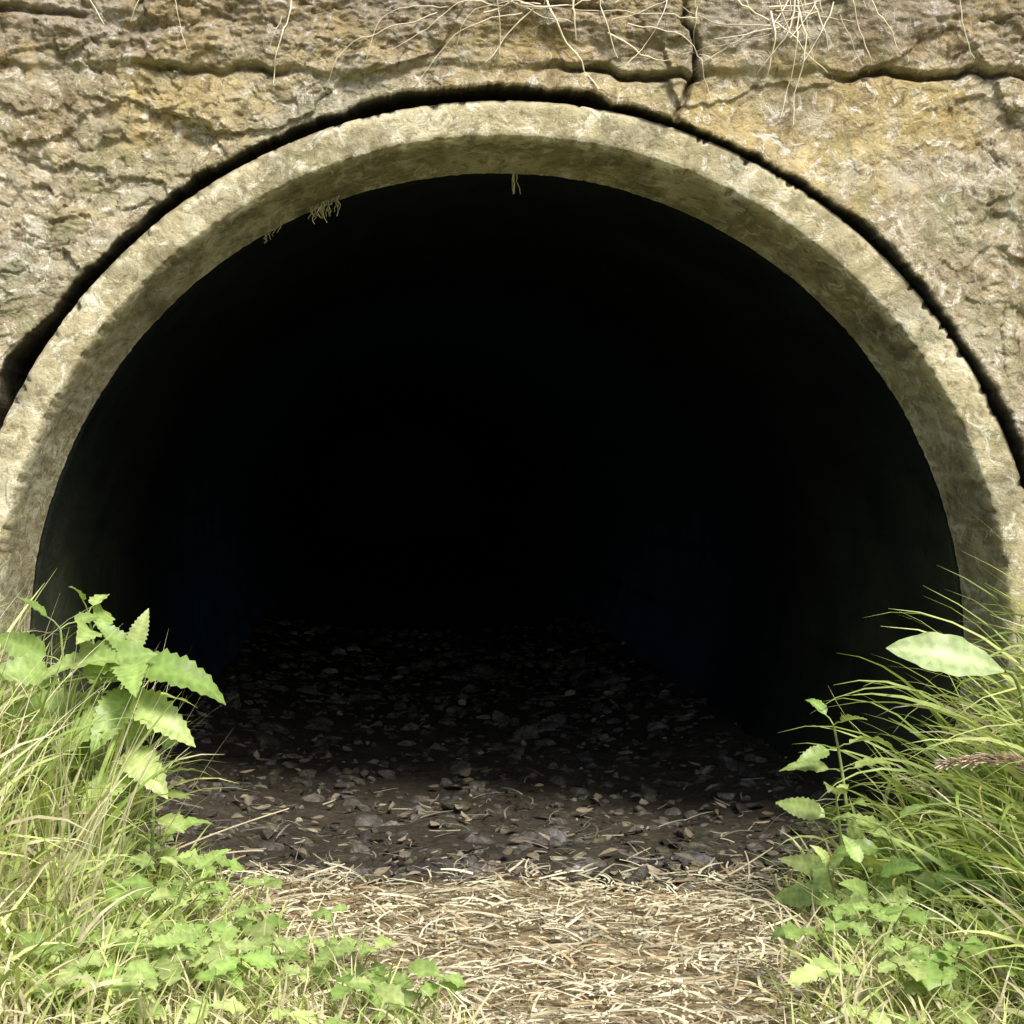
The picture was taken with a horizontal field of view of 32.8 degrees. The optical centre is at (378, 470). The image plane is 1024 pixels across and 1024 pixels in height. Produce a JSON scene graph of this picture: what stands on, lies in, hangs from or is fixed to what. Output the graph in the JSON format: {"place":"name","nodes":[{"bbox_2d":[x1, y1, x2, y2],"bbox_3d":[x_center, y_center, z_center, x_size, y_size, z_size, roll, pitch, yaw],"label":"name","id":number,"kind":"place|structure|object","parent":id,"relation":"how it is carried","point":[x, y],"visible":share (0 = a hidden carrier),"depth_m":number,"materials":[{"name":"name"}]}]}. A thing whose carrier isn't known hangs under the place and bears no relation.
{"place":"outdoors","nodes":[
{"label":"outdoors","id":0,"kind":"place"},
{"bbox_2d":[1,532,1023,1023],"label":"ground","id":1,"kind":"structure","parent":0,"point":[461,582],"depth_m":3.19,"materials":[{"name":"soil"}]},
{"bbox_2d":[0,597,157,843],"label":"nettle plant","id":2,"kind":"object","parent":1,"relation":"on","point":[19,668],"visible":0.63,"depth_m":1.98,"materials":[{"name":"green plant"}]},
{"bbox_2d":[0,586,196,847],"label":"nettle plant","id":3,"kind":"object","parent":1,"relation":"on","point":[86,634],"visible":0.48,"depth_m":2.02,"materials":[{"name":"green plant"}]},
{"bbox_2d":[0,559,250,1023],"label":"grass clump","id":4,"kind":"object","parent":1,"relation":"on","point":[38,815],"visible":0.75,"depth_m":1.82,"materials":[{"name":"green plant"}]},
{"bbox_2d":[39,608,225,876],"bbox_3d":[-0.281,0.346,1.961,0.196,0.375,0.095,0,0,11],"label":"nettle plant","id":5,"kind":"object","parent":1,"relation":"on","point":[172,669],"visible":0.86,"depth_m":1.98,"materials":[{"name":"green plant"}]},
{"bbox_2d":[106,728,211,883],"bbox_3d":[-0.272,0.405,2.033,0.145,0.217,0.118,0,0,17],"label":"nettle plant","id":6,"kind":"object","parent":1,"relation":"on","point":[180,823],"visible":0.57,"depth_m":2.04,"materials":[{"name":"green plant"}]},
{"bbox_2d":[147,849,230,928],"bbox_3d":[-0.203,0.463,1.869,0.092,0.120,0.126,0,0,0],"label":"nettle plant","id":7,"kind":"object","parent":1,"relation":"on","point":[208,859],"visible":0.78,"depth_m":1.84,"materials":[{"name":"green plant"}]},
{"bbox_2d":[0,822,466,1023],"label":"creeping buttercup","id":8,"kind":"object","parent":1,"relation":"on","point":[189,942],"visible":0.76,"depth_m":1.69,"materials":[{"name":"green plant"}]},
{"bbox_2d":[158,808,772,895],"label":"dry twigs","id":9,"kind":"object","parent":1,"relation":"on","point":[726,876],"visible":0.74,"depth_m":2.17,"materials":[{"name":"wood"}]},
{"bbox_2d":[135,616,867,894],"bbox_3d":[0.153,0.520,4.068,1.194,0.112,3.847,0,0,0],"label":"stone rubble","id":10,"kind":"object","parent":1,"relation":"on","point":[648,792],"visible":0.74,"depth_m":3.12,"materials":[{"name":"grey stone"}]},
{"bbox_2d":[140,684,873,883],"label":"dead leaves","id":11,"kind":"object","parent":1,"relation":"on","point":[508,851],"visible":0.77,"depth_m":2.73,"materials":[{"name":"plant"}]},
{"bbox_2d":[0,0,1023,488],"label":"stone headwall","id":12,"kind":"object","parent":1,"relation":"on","point":[122,130],"visible":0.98,"depth_m":2.20,"materials":[{"name":"beige stone"}]},
{"bbox_2d":[0,100,1023,833],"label":"concrete culvert pipe","id":13,"kind":"object","parent":12,"relation":"attached to","point":[718,428],"visible":0.6,"depth_m":2.90,"materials":[{"name":"grey concrete"}]},
{"bbox_2d":[90,0,974,243],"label":"dry roots","id":14,"kind":"object","parent":12,"relation":"attached to","point":[514,171],"visible":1,"depth_m":2.18,"materials":[{"name":"plant"}]},
{"bbox_2d":[0,809,1023,1023],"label":"verge turf","id":15,"kind":"structure","parent":1,"relation":"on","point":[863,964],"depth_m":1.65,"materials":[{"name":"green plant"}]},
{"bbox_2d":[2,755,1023,1023],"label":"straw litter","id":16,"kind":"object","parent":1,"relation":"on","point":[546,917],"visible":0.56,"depth_m":1.90,"materials":[{"name":"beige plant"}]},
{"bbox_2d":[772,845,875,922],"bbox_3d":[0.507,0.478,1.959,0.077,0.123,0.124,0,0,-27],"label":"nettle plant","id":17,"kind":"object","parent":1,"relation":"on","point":[797,894],"visible":0.55,"depth_m":1.97,"materials":[{"name":"green plant"}]},
{"bbox_2d":[779,698,896,878],"bbox_3d":[0.550,0.401,2.094,0.116,0.250,0.114,0,0,44],"label":"nettle plant","id":18,"kind":"object","parent":1,"relation":"on","point":[809,758],"visible":0.91,"depth_m":2.09,"materials":[{"name":"green plant"}]},
{"bbox_2d":[776,781,911,898],"bbox_3d":[0.547,0.445,2.022,0.150,0.180,0.119,0,0,-10],"label":"nettle plant","id":19,"kind":"object","parent":1,"relation":"on","point":[803,808],"visible":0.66,"depth_m":2.02,"materials":[{"name":"green plant"}]},
{"bbox_2d":[816,834,931,943],"bbox_3d":[0.538,0.467,1.876,0.147,0.142,0.104,0,0,21],"label":"nettle plant","id":20,"kind":"object","parent":1,"relation":"on","point":[894,865],"visible":0.53,"depth_m":1.85,"materials":[{"name":"green plant"}]},
{"bbox_2d":[828,804,963,908],"bbox_3d":[0.586,0.444,1.916,0.160,0.157,0.111,0,0,37],"label":"nettle plant","id":21,"kind":"object","parent":1,"relation":"on","point":[869,848],"visible":0.66,"depth_m":1.91,"materials":[{"name":"green plant"}]},
{"bbox_2d":[770,795,1023,1023],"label":"creeping buttercup","id":22,"kind":"object","parent":1,"relation":"on","point":[931,973],"visible":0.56,"depth_m":1.70,"materials":[{"name":"green plant"}]},
{"bbox_2d":[772,509,1023,1021],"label":"grass clump","id":23,"kind":"object","parent":1,"relation":"on","point":[1000,814],"visible":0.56,"depth_m":1.92,"materials":[{"name":"green plant"}]},
{"bbox_2d":[933,747,1023,773],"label":"grass seed head","id":24,"kind":"object","parent":23,"relation":"attached to","point":[971,761],"depth_m":1.72,"materials":[{"name":"plant"}]},
{"bbox_2d":[886,632,1023,723],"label":"dock plant","id":25,"kind":"object","parent":1,"relation":"on","point":[955,655],"visible":1,"depth_m":1.83,"materials":[{"name":"green plant"}]}
]}

